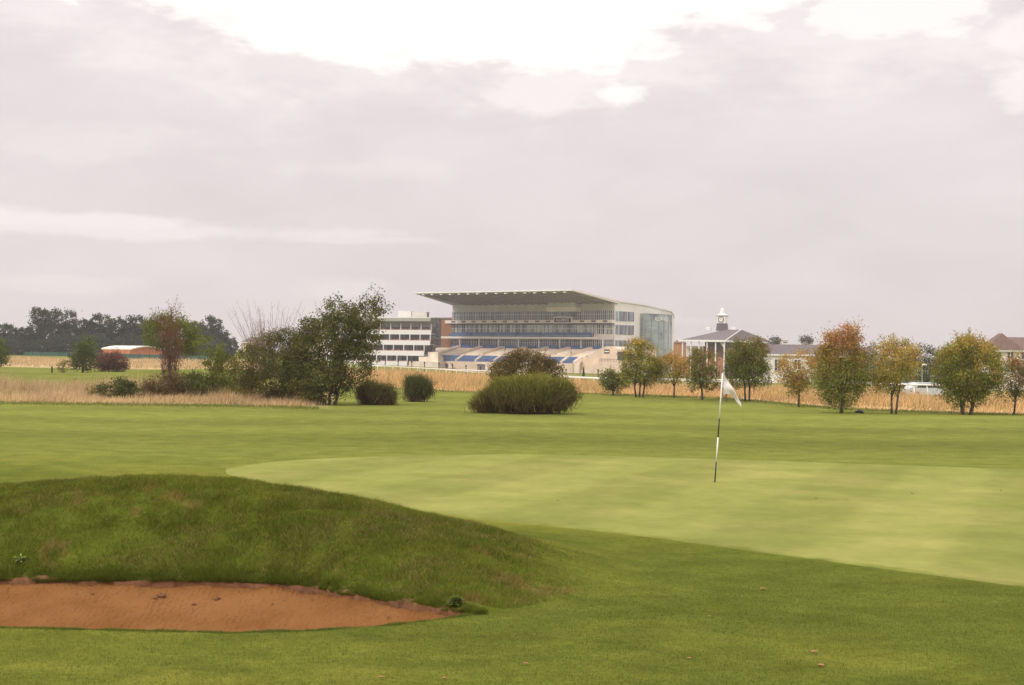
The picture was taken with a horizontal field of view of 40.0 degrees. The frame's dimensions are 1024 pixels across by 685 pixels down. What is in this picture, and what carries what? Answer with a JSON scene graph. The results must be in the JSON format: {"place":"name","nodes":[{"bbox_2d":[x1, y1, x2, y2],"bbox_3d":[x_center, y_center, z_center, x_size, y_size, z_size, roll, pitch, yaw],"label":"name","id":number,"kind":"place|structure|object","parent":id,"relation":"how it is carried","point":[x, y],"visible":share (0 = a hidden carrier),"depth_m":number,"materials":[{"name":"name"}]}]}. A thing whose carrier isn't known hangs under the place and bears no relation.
{"place":"outdoors","nodes":[
{"label":"outdoors","id":0,"kind":"place"},
{"bbox_2d":[0,355,261,368],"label":"tall dry grass","id":1,"kind":"structure","parent":0,"point":[36,362],"depth_m":194.87,"materials":[{"name":"beige plant"}]},
{"bbox_2d":[0,371,337,406],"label":"tall dry grass","id":2,"kind":"structure","parent":0,"point":[17,390],"depth_m":64.60,"materials":[{"name":"beige plant"}]},
{"bbox_2d":[0,472,627,608],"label":"rough grass","id":3,"kind":"structure","parent":0,"point":[471,529],"depth_m":15.18,"materials":[{"name":"green plant"}]},
{"bbox_2d":[0,349,1023,684],"bbox_3d":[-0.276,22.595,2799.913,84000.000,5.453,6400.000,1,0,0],"label":"ground","id":4,"kind":"structure","parent":0,"point":[58,441],"depth_m":15.27,"materials":[{"name":"green plant"}]},
{"bbox_2d":[0,336,12,367],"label":"round tree","id":5,"kind":"object","parent":4,"relation":"on","point":[4,359],"visible":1,"depth_m":129.84,"materials":[{"name":"green plant"}]},
{"bbox_2d":[0,323,19,350],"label":"dark tree","id":6,"kind":"object","parent":4,"relation":"on","point":[5,326],"visible":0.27,"depth_m":389.64,"materials":[{"name":"green plant"}]},
{"bbox_2d":[0,334,33,354],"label":"shrub","id":7,"kind":"object","parent":4,"relation":"on","point":[20,344],"visible":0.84,"depth_m":366.13,"materials":[{"name":"green plant"}]},
{"bbox_2d":[6,325,34,353],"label":"dark tree","id":8,"kind":"object","parent":4,"relation":"on","point":[20,332],"visible":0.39,"depth_m":380.27,"materials":[{"name":"green plant"}]},
{"bbox_2d":[25,306,56,350],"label":"dark tree","id":9,"kind":"object","parent":4,"relation":"on","point":[42,330],"visible":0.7,"depth_m":380.53,"materials":[{"name":"green plant"}]},
{"bbox_2d":[28,334,72,351],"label":"shrub","id":10,"kind":"object","parent":4,"relation":"on","point":[53,343],"visible":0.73,"depth_m":366.81,"materials":[{"name":"green plant"}]},
{"bbox_2d":[44,307,77,351],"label":"dark tree","id":11,"kind":"object","parent":4,"relation":"on","point":[63,327],"visible":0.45,"depth_m":384.05,"materials":[{"name":"green plant"}]},
{"bbox_2d":[55,359,71,372],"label":"sapling","id":12,"kind":"object","parent":4,"relation":"on","point":[61,367],"visible":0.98,"depth_m":134.69,"materials":[{"name":"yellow plant"}]},
{"bbox_2d":[63,318,94,350],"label":"dark tree","id":13,"kind":"object","parent":4,"relation":"on","point":[75,326],"visible":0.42,"depth_m":379.93,"materials":[{"name":"green plant"}]},
{"bbox_2d":[64,334,100,372],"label":"maple tree","id":14,"kind":"object","parent":4,"relation":"on","point":[86,356],"visible":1,"depth_m":134.73,"materials":[{"name":"green plant"}]},
{"bbox_2d":[60,328,115,352],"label":"shrub","id":15,"kind":"object","parent":4,"relation":"on","point":[102,341],"visible":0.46,"depth_m":367.08,"materials":[{"name":"green plant"}]},
{"bbox_2d":[85,312,117,348],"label":"dark tree","id":16,"kind":"object","parent":4,"relation":"on","point":[98,328],"visible":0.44,"depth_m":381.45,"materials":[{"name":"green plant"}]},
{"bbox_2d":[89,348,118,371],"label":"russet bush","id":17,"kind":"object","parent":4,"relation":"on","point":[102,366],"visible":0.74,"depth_m":141.47,"materials":[{"name":"brown plant"}]},
{"bbox_2d":[23,351,209,360],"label":"green fence","id":18,"kind":"object","parent":4,"relation":"on","point":[137,356],"visible":0.46,"depth_m":311.18,"materials":[{"name":"green"}]},
{"bbox_2d":[100,347,133,371],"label":"russet bush","id":19,"kind":"object","parent":4,"relation":"on","point":[115,364],"visible":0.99,"depth_m":141.30,"materials":[{"name":"red plant"}]},
{"bbox_2d":[94,375,144,399],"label":"bush","id":20,"kind":"object","parent":4,"relation":"on","point":[122,387],"visible":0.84,"depth_m":65.70,"materials":[{"name":"green plant"}]},
{"bbox_2d":[103,315,135,345],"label":"dark tree","id":21,"kind":"object","parent":4,"relation":"on","point":[122,329],"visible":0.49,"depth_m":379.75,"materials":[{"name":"green plant"}]},
{"bbox_2d":[109,332,149,345],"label":"shrub","id":22,"kind":"object","parent":4,"relation":"on","point":[132,343],"visible":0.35,"depth_m":367.03,"materials":[{"name":"green plant"}]},
{"bbox_2d":[101,345,161,354],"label":"brick shed","id":23,"kind":"structure","parent":4,"relation":"on","point":[134,350],"depth_m":343.17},
{"bbox_2d":[123,314,150,345],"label":"dark tree","id":24,"kind":"object","parent":4,"relation":"on","point":[134,326],"visible":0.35,"depth_m":387.16,"materials":[{"name":"green plant"}]},
{"bbox_2d":[137,367,191,396],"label":"bush","id":25,"kind":"object","parent":4,"relation":"on","point":[173,384],"visible":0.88,"depth_m":66.64,"materials":[{"name":"green plant"}]},
{"bbox_2d":[146,295,189,392],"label":"slim tree","id":26,"kind":"object","parent":4,"relation":"on","point":[168,356],"visible":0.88,"depth_m":69.92,"materials":[{"name":"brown plant"}]},
{"bbox_2d":[137,309,208,366],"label":"oak tree","id":27,"kind":"object","parent":4,"relation":"on","point":[188,341],"visible":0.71,"depth_m":104.42,"materials":[{"name":"green plant"}]},
{"bbox_2d":[180,369,220,397],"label":"bush","id":28,"kind":"object","parent":4,"relation":"on","point":[202,383],"visible":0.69,"depth_m":67.56,"materials":[{"name":"green plant"}]},
{"bbox_2d":[188,337,229,357],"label":"shrub","id":29,"kind":"object","parent":4,"relation":"on","point":[218,342],"visible":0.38,"depth_m":366.77,"materials":[{"name":"green plant"}]},
{"bbox_2d":[195,314,227,356],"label":"dark tree","id":30,"kind":"object","parent":4,"relation":"on","point":[216,331],"visible":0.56,"depth_m":380.89,"materials":[{"name":"green plant"}]},
{"bbox_2d":[180,334,244,395],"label":"green bush","id":31,"kind":"object","parent":4,"relation":"on","point":[217,368],"visible":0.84,"depth_m":67.71,"materials":[{"name":"green plant"}]},
{"bbox_2d":[0,583,446,631],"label":"bunker sand","id":32,"kind":"structure","parent":4,"relation":"on","point":[64,605],"depth_m":13.78,"materials":[{"name":"brown sand"}]},
{"bbox_2d":[223,329,238,356],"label":"dark tree","id":33,"kind":"object","parent":4,"relation":"on","point":[231,345],"visible":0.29,"depth_m":387.18,"materials":[{"name":"green plant"}]},
{"bbox_2d":[6,575,464,615],"bbox_3d":[-4.181,2.461,13.640,7.581,0.193,1.991,1,0,0],"label":"soil lip","id":34,"kind":"object","parent":4,"relation":"on","point":[412,606],"visible":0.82,"depth_m":14.28,"materials":[{"name":"brown soil"}]},
{"bbox_2d":[0,612,487,634],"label":"fringe grass","id":35,"kind":"structure","parent":4,"relation":"on","point":[219,632],"depth_m":11.37,"materials":[{"name":"green plant"}]},
{"bbox_2d":[0,554,488,613],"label":"fringe grass","id":36,"kind":"structure","parent":4,"relation":"on","point":[117,575],"depth_m":14.49,"materials":[{"name":"green plant"}]},
{"bbox_2d":[240,337,266,354],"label":"house","id":37,"kind":"structure","parent":4,"relation":"on","point":[250,338],"depth_m":429.74,"materials":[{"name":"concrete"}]},
{"bbox_2d":[225,301,361,401],"bbox_3d":[-9.872,0.504,64.216,6.234,4.826,3.575,1,0,-19],"label":"sallow bush","id":38,"kind":"object","parent":4,"relation":"on","point":[249,379],"visible":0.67,"depth_m":63.53,"materials":[{"name":"green plant"}]},
{"bbox_2d":[277,282,394,404],"bbox_3d":[-7.865,0.109,63.089,5.522,5.682,3.006,1,0,-11],"label":"willow bush","id":39,"kind":"object","parent":4,"relation":"on","point":[332,376],"visible":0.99,"depth_m":62.67,"materials":[{"name":"green plant"}]},
{"bbox_2d":[310,311,445,367],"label":"white stand","id":40,"kind":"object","parent":4,"relation":"on","point":[409,336],"visible":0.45,"depth_m":469.78,"materials":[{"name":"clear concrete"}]},
{"bbox_2d":[351,375,404,404],"bbox_3d":[-6.039,2.124,63.955,2.657,1.553,1.979,1,0,22],"label":"broom bush","id":41,"kind":"object","parent":4,"relation":"on","point":[370,392],"visible":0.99,"depth_m":63.63,"materials":[{"name":"green plant"}]},
{"bbox_2d":[399,370,438,401],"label":"broom bush","id":42,"kind":"object","parent":4,"relation":"on","point":[418,388],"visible":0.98,"depth_m":67.78,"materials":[{"name":"green plant"}]},
{"bbox_2d":[435,317,451,347],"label":"stair block","id":43,"kind":"structure","parent":4,"relation":"on","point":[443,328],"depth_m":491.02,"materials":[{"name":"brick"}]},
{"bbox_2d":[447,594,464,605],"bbox_3d":[-0.513,2.361,12.886,0.221,0.103,0.231,1,0,0],"label":"weed","id":44,"kind":"object","parent":4,"relation":"on","point":[456,600],"visible":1,"depth_m":12.85,"materials":[{"name":"green plant"}]},
{"bbox_2d":[463,369,585,413],"bbox_3d":[0.504,1.885,57.950,5.170,2.241,3.134,1,0,0],"label":"broom bush","id":45,"kind":"object","parent":4,"relation":"on","point":[531,393],"visible":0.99,"depth_m":57.49,"materials":[{"name":"green plant"}]},
{"bbox_2d":[481,346,568,381],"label":"round bush","id":46,"kind":"object","parent":4,"relation":"on","point":[513,365],"visible":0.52,"depth_m":65.83,"materials":[{"name":"green plant"}]},
{"bbox_2d":[415,289,674,372],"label":"grandstand","id":47,"kind":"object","parent":4,"relation":"on","point":[559,319],"visible":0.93,"depth_m":463.89,"materials":[{"name":"white paint"}]},
{"bbox_2d":[460,312,468,319],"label":"window","id":48,"kind":"structure","parent":47,"relation":"in","point":[463,315],"depth_m":485.66,"materials":[{"name":"grey glass"}]},
{"bbox_2d":[477,312,485,319],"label":"window","id":49,"kind":"structure","parent":47,"relation":"in","point":[480,315],"depth_m":481.29,"materials":[{"name":"grey glass"}]},
{"bbox_2d":[477,325,485,331],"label":"window","id":50,"kind":"structure","parent":47,"relation":"in","point":[480,328],"depth_m":481.17,"materials":[{"name":"grey glass"}]},
{"bbox_2d":[486,312,494,319],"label":"window","id":51,"kind":"structure","parent":47,"relation":"in","point":[489,315],"depth_m":479.06,"materials":[{"name":"grey glass"}]},
{"bbox_2d":[494,312,502,319],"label":"window","id":52,"kind":"structure","parent":47,"relation":"in","point":[498,315],"depth_m":476.96,"materials":[{"name":"grey glass"}]},
{"bbox_2d":[494,325,502,332],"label":"window","id":53,"kind":"structure","parent":47,"relation":"in","point":[497,328],"depth_m":476.96,"materials":[{"name":"grey glass"}]},
{"bbox_2d":[503,312,511,319],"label":"window","id":54,"kind":"structure","parent":47,"relation":"in","point":[506,315],"depth_m":474.76,"materials":[{"name":"grey glass"}]},
{"bbox_2d":[503,325,511,331],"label":"window","id":55,"kind":"structure","parent":47,"relation":"in","point":[506,328],"depth_m":474.76,"materials":[{"name":"grey glass"}]},
{"bbox_2d":[512,312,520,319],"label":"window","id":56,"kind":"structure","parent":47,"relation":"in","point":[515,315],"depth_m":472.56,"materials":[{"name":"grey glass"}]},
{"bbox_2d":[512,325,520,332],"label":"window","id":57,"kind":"structure","parent":47,"relation":"in","point":[515,328],"depth_m":472.56,"materials":[{"name":"grey glass"}]},
{"bbox_2d":[521,311,529,319],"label":"window","id":58,"kind":"structure","parent":47,"relation":"in","point":[525,315],"depth_m":470.37,"materials":[{"name":"grey glass"}]},
{"bbox_2d":[521,325,529,331],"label":"window","id":59,"kind":"structure","parent":47,"relation":"in","point":[524,328],"depth_m":470.37,"materials":[{"name":"grey glass"}]},
{"bbox_2d":[530,311,538,319],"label":"window","id":60,"kind":"structure","parent":47,"relation":"in","point":[534,315],"depth_m":468.20,"materials":[{"name":"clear glass"}]},
{"bbox_2d":[530,325,538,331],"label":"window","id":61,"kind":"structure","parent":47,"relation":"in","point":[533,328],"depth_m":468.20,"materials":[{"name":"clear glass"}]},
{"bbox_2d":[539,311,547,319],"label":"window","id":62,"kind":"structure","parent":47,"relation":"in","point":[543,315],"depth_m":466.14,"materials":[{"name":"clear glass"}]},
{"bbox_2d":[539,325,547,332],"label":"window","id":63,"kind":"structure","parent":47,"relation":"in","point":[542,328],"depth_m":466.03,"materials":[{"name":"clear glass"}]},
{"bbox_2d":[548,312,556,319],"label":"window","id":64,"kind":"structure","parent":47,"relation":"in","point":[551,315],"depth_m":464.10,"materials":[{"name":"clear glass"}]},
{"bbox_2d":[548,325,556,331],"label":"window","id":65,"kind":"structure","parent":47,"relation":"in","point":[551,328],"depth_m":463.87,"materials":[{"name":"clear glass"}]},
{"bbox_2d":[557,325,565,332],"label":"window","id":66,"kind":"structure","parent":47,"relation":"in","point":[560,328],"depth_m":461.84,"materials":[{"name":"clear glass"}]},
{"bbox_2d":[557,312,574,316],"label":"pod window","id":67,"kind":"structure","parent":47,"relation":"in","point":[559,314],"depth_m":459.25,"materials":[{"name":"grey glass"}]},
{"bbox_2d":[566,325,575,333],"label":"window","id":68,"kind":"structure","parent":47,"relation":"in","point":[569,328],"depth_m":459.70,"materials":[{"name":"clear glass"}]},
{"bbox_2d":[576,325,584,332],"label":"window","id":69,"kind":"structure","parent":47,"relation":"in","point":[579,328],"depth_m":457.46,"materials":[{"name":"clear glass"}]},
{"bbox_2d":[576,311,585,319],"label":"window","id":70,"kind":"structure","parent":47,"relation":"in","point":[578,314],"depth_m":457.13,"materials":[{"name":"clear glass"}]},
{"bbox_2d":[585,311,594,319],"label":"window","id":71,"kind":"structure","parent":47,"relation":"in","point":[588,313],"depth_m":455.23,"materials":[{"name":"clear glass"}]},
{"bbox_2d":[585,325,594,335],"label":"window","id":72,"kind":"structure","parent":47,"relation":"in","point":[588,328],"depth_m":455.12,"materials":[{"name":"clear glass"}]},
{"bbox_2d":[595,311,604,319],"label":"window","id":73,"kind":"structure","parent":47,"relation":"in","point":[597,313],"depth_m":452.96,"materials":[{"name":"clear glass"}]},
{"bbox_2d":[595,325,604,333],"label":"window","id":74,"kind":"structure","parent":47,"relation":"in","point":[599,329],"depth_m":452.96,"materials":[{"name":"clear glass"}]},
{"bbox_2d":[605,325,613,333],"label":"window","id":75,"kind":"structure","parent":47,"relation":"in","point":[609,329],"depth_m":450.92,"materials":[{"name":"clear glass"}]},
{"bbox_2d":[605,311,614,319],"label":"window","id":76,"kind":"structure","parent":47,"relation":"in","point":[611,314],"depth_m":450.81,"materials":[{"name":"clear glass"}]},
{"bbox_2d":[617,325,626,334],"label":"end window","id":77,"kind":"structure","parent":47,"relation":"in","point":[622,329],"depth_m":453.68,"materials":[{"name":"grey glass"}]},
{"bbox_2d":[618,311,626,320],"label":"end window","id":78,"kind":"structure","parent":47,"relation":"in","point":[622,316],"depth_m":453.68,"materials":[{"name":"grey glass"}]},
{"bbox_2d":[627,311,633,321],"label":"end window","id":79,"kind":"structure","parent":47,"relation":"in","point":[630,315],"depth_m":457.68,"materials":[{"name":"grey glass"}]},
{"bbox_2d":[627,325,633,334],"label":"end window","id":80,"kind":"structure","parent":47,"relation":"in","point":[630,328],"depth_m":457.68,"materials":[{"name":"grey glass"}]},
{"bbox_2d":[436,346,655,373],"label":"spectator terrace","id":81,"kind":"structure","parent":4,"relation":"on","point":[591,360],"depth_m":452.22,"materials":[{"name":"concrete"}]},
{"bbox_2d":[597,365,627,394],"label":"shrub","id":82,"kind":"object","parent":4,"relation":"on","point":[610,380],"visible":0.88,"depth_m":77.75,"materials":[{"name":"green plant"}]},
{"bbox_2d":[225,454,1023,585],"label":"putting green","id":83,"kind":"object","parent":4,"relation":"on","point":[957,522],"visible":0.94,"depth_m":24.03,"materials":[{"name":"green plant"}]},
{"bbox_2d":[714,373,741,481],"bbox_3d":[4.186,1.679,27.401,0.556,2.164,0.166,1,0,0],"label":"golf flag","id":84,"kind":"object","parent":83,"relation":"on","point":[728,388],"visible":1,"depth_m":27.40,"materials":[{"name":"white fabric"}]},
{"bbox_2d":[614,335,667,396],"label":"young tree","id":85,"kind":"object","parent":4,"relation":"on","point":[652,372],"visible":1,"depth_m":75.84,"materials":[{"name":"green plant"}]},
{"bbox_2d":[378,366,927,393],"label":"running rail","id":86,"kind":"object","parent":4,"relation":"on","point":[579,376],"visible":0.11,"depth_m":176.55,"materials":[{"name":"white paint"}]},
{"bbox_2d":[656,345,693,397],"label":"young tree","id":87,"kind":"object","parent":4,"relation":"on","point":[681,365],"visible":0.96,"depth_m":75.86,"materials":[{"name":"green plant"}]},
{"bbox_2d":[329,360,1023,391],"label":"running rail","id":88,"kind":"object","parent":4,"relation":"on","point":[666,378],"visible":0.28,"depth_m":150.34,"materials":[{"name":"white paint"}]},
{"bbox_2d":[673,340,685,371],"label":"brick house","id":89,"kind":"structure","parent":4,"relation":"on","point":[677,342],"depth_m":520.43,"materials":[{"name":"brown brick"}]},
{"bbox_2d":[683,344,721,399],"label":"young tree","id":90,"kind":"object","parent":4,"relation":"on","point":[698,357],"visible":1,"depth_m":73.84,"materials":[{"name":"green plant"}]},
{"bbox_2d":[678,308,771,376],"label":"pavilion","id":91,"kind":"structure","parent":4,"relation":"on","point":[718,340],"depth_m":387.48,"materials":[{"name":"paint"}]},
{"bbox_2d":[716,332,776,400],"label":"young tree","id":92,"kind":"object","parent":4,"relation":"on","point":[744,361],"visible":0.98,"depth_m":72.83,"materials":[{"name":"green plant"}]},
{"bbox_2d":[768,335,782,343],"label":"background tree","id":93,"kind":"object","parent":4,"relation":"on","point":[773,341],"visible":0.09,"depth_m":419.68,"materials":[{"name":"green plant"}]},
{"bbox_2d":[763,344,818,381],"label":"house","id":94,"kind":"structure","parent":4,"relation":"on","point":[777,350],"depth_m":301.92,"materials":[{"name":"paint"}]},
{"bbox_2d":[771,346,821,406],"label":"young tree","id":95,"kind":"object","parent":4,"relation":"on","point":[798,381],"visible":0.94,"depth_m":67.88,"materials":[{"name":"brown plant"}]},
{"bbox_2d":[798,330,815,344],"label":"background tree","id":96,"kind":"object","parent":4,"relation":"on","point":[804,340],"visible":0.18,"depth_m":429.66,"materials":[{"name":"green plant"}]},
{"bbox_2d":[801,315,880,412],"bbox_3d":[14.601,1.024,62.114,3.639,4.443,2.764,1,0,0],"label":"young tree","id":97,"kind":"object","parent":4,"relation":"on","point":[834,368],"visible":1,"depth_m":61.76,"materials":[{"name":"green plant"}]},
{"bbox_2d":[832,347,880,381],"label":"long hall","id":98,"kind":"structure","parent":4,"relation":"on","point":[870,352],"depth_m":332.73,"materials":[{"name":"grey tile"}]},
{"bbox_2d":[855,337,895,391],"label":"background tree","id":99,"kind":"object","parent":4,"relation":"on","point":[873,358],"visible":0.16,"depth_m":189.69,"materials":[{"name":"green plant"}]},
{"bbox_2d":[862,333,928,413],"bbox_3d":[16.926,1.412,61.882,3.129,3.723,2.288,1,0,0],"label":"young tree","id":100,"kind":"object","parent":4,"relation":"on","point":[896,376],"visible":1,"depth_m":61.77,"materials":[{"name":"green plant"}]},
{"bbox_2d":[880,337,937,381],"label":"background tree","id":101,"kind":"object","parent":4,"relation":"on","point":[924,374],"visible":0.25,"depth_m":199.69,"materials":[{"name":"green plant"}]},
{"bbox_2d":[905,342,940,382],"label":"background tree","id":102,"kind":"object","parent":4,"relation":"on","point":[928,361],"visible":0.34,"depth_m":214.83,"materials":[{"name":"green plant"}]},
{"bbox_2d":[902,382,949,397],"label":"parked car","id":103,"kind":"object","parent":4,"relation":"on","point":[931,388],"visible":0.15,"depth_m":127.12,"materials":[{"name":"silver metal"}]},
{"bbox_2d":[924,347,964,381],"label":"background tree","id":104,"kind":"object","parent":4,"relation":"on","point":[936,361],"visible":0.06,"depth_m":210.15,"materials":[{"name":"green plant"}]},
{"bbox_2d":[927,327,1014,414],"bbox_3d":[20.149,1.324,61.816,3.852,4.019,3.306,1,0,0],"label":"young tree","id":105,"kind":"object","parent":4,"relation":"on","point":[952,381],"visible":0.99,"depth_m":61.53,"materials":[{"name":"green plant"}]},
{"bbox_2d":[979,333,1023,390],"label":"cream house","id":106,"kind":"structure","parent":4,"relation":"on","point":[1008,344],"depth_m":232.02,"materials":[{"name":"beige paint"}]},
{"bbox_2d":[992,346,1023,413],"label":"young tree","id":107,"kind":"object","parent":4,"relation":"on","point":[1015,392],"visible":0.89,"depth_m":62.88,"materials":[{"name":"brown plant"}]},
{"bbox_2d":[0,387,1023,415],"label":"verge grass","id":108,"kind":"structure","parent":0,"point":[50,403],"depth_m":61.96,"materials":[{"name":"green plant"}]},
{"bbox_2d":[0,0,1023,357],"label":"sky","id":109,"kind":"structure","parent":0,"point":[788,168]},
{"bbox_2d":[338,364,1023,413],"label":"tall dry grass","id":110,"kind":"structure","parent":0,"point":[459,381],"depth_m":82.10,"materials":[{"name":"beige plant"}]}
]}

